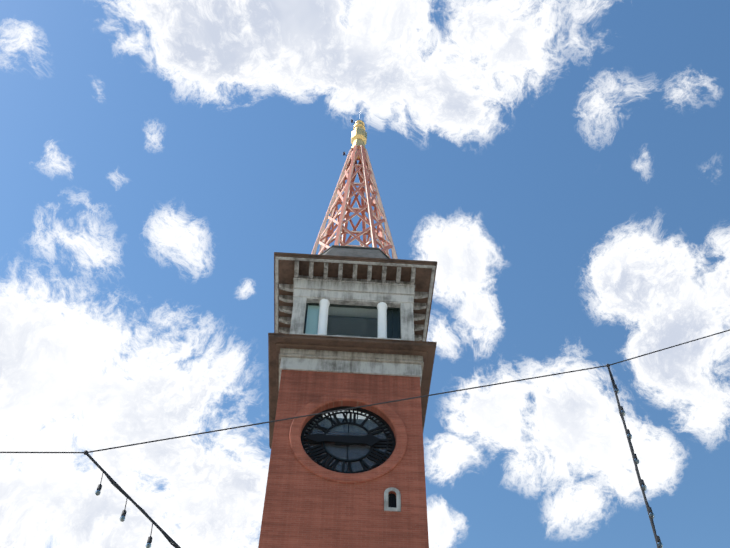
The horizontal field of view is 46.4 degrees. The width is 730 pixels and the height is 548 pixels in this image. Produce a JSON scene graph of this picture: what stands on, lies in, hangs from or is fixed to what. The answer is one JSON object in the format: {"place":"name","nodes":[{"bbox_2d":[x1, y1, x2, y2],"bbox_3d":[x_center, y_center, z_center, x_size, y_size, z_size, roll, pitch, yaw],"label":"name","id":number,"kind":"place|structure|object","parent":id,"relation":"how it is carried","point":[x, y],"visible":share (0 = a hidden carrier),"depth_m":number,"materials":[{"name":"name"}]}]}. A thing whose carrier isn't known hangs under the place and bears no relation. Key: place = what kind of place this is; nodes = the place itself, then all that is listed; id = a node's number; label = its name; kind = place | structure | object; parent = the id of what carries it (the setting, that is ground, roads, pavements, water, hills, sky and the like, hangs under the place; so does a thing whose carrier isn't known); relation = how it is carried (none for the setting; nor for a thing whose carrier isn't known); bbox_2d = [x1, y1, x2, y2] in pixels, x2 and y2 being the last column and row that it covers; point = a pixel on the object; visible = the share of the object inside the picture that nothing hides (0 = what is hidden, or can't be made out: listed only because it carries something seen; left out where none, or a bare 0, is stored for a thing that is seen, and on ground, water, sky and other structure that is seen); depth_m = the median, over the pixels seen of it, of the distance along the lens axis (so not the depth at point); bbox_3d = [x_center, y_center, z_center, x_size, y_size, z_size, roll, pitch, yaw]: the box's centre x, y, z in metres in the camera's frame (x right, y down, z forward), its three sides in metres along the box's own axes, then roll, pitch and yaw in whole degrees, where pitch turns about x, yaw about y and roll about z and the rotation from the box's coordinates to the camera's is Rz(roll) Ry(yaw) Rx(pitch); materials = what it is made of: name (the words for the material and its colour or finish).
{"place":"outdoors","nodes":[
{"label":"outdoors","id":0,"kind":"place"},
{"bbox_2d":[258,370,428,547],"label":"tower shaft","id":1,"kind":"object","parent":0,"point":[304,507],"visible":0.67,"depth_m":26.65,"materials":[{"name":"red brick"}]},
{"bbox_2d":[303,409,392,471],"bbox_3d":[-0.568,5.643,28.608,3.200,3.200,0.001,3,-53,-2],"label":"clock glass","id":2,"kind":"object","parent":1,"relation":"attached to","point":[354,451],"depth_m":28.53,"materials":[{"name":"black glass"}]},
{"bbox_2d":[289,393,407,483],"bbox_3d":[-0.547,5.373,28.402,3.940,3.940,0.080,3,-53,-2],"label":"clock surround","id":3,"kind":"object","parent":1,"relation":"attached to","point":[388,465],"visible":0.96,"depth_m":28.11,"materials":[{"name":"brick"}]},
{"bbox_2d":[301,406,395,472],"bbox_3d":[-0.563,5.582,28.561,3.200,3.200,0.145,3,-53,-2],"label":"clock face","id":4,"kind":"object","parent":1,"relation":"attached to","point":[370,439],"visible":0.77,"depth_m":28.54},
{"bbox_2d":[268,333,436,448],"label":"cornice","id":5,"kind":"structure","parent":1,"relation":"attached to","point":[338,354],"depth_m":31.41,"materials":[{"name":"beige stone"}]},
{"bbox_2d":[279,261,427,340],"bbox_3d":[-0.614,3.443,35.129,6.260,4.498,6.260,3,-53,-2],"label":"belfry","id":6,"kind":"object","parent":1,"relation":"on","point":[354,306],"visible":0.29,"depth_m":34.71,"materials":[{"name":"white paint"}]},
{"bbox_2d":[274,245,436,340],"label":"roof eaves","id":7,"kind":"object","parent":6,"relation":"on","point":[348,257],"visible":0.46,"depth_m":35.33,"materials":[{"name":"concrete"}]},
{"bbox_2d":[311,145,397,258],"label":"lattice spire","id":8,"kind":"structure","parent":7,"relation":"on","point":[363,168],"depth_m":43.20,"materials":[{"name":"paint"}]},
{"bbox_2d":[343,119,366,158],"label":"finial","id":9,"kind":"object","parent":8,"relation":"on","point":[358,134],"visible":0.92,"depth_m":49.78,"materials":[{"name":"gold metal"}]},
{"bbox_2d":[384,487,400,511],"bbox_3d":[0.845,7.037,26.496,0.520,0.890,0.155,3,-53,-2],"label":"window frame","id":10,"kind":"object","parent":1,"relation":"attached to","point":[398,499],"visible":1,"depth_m":26.39,"materials":[{"name":"beige stone"}]},
{"bbox_2d":[0,0,729,547],"label":"sky","id":11,"kind":"structure","parent":0,"point":[562,166],"materials":[{"name":"blue"}]},
{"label":"cable poles","id":12,"kind":"object","parent":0,"visible":0},
{"bbox_2d":[0,329,729,547],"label":"festoon lights","id":13,"kind":"object","parent":12,"relation":"attached to","point":[643,487],"visible":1,"depth_m":12.93,"materials":[{"name":"metal"}]}
]}

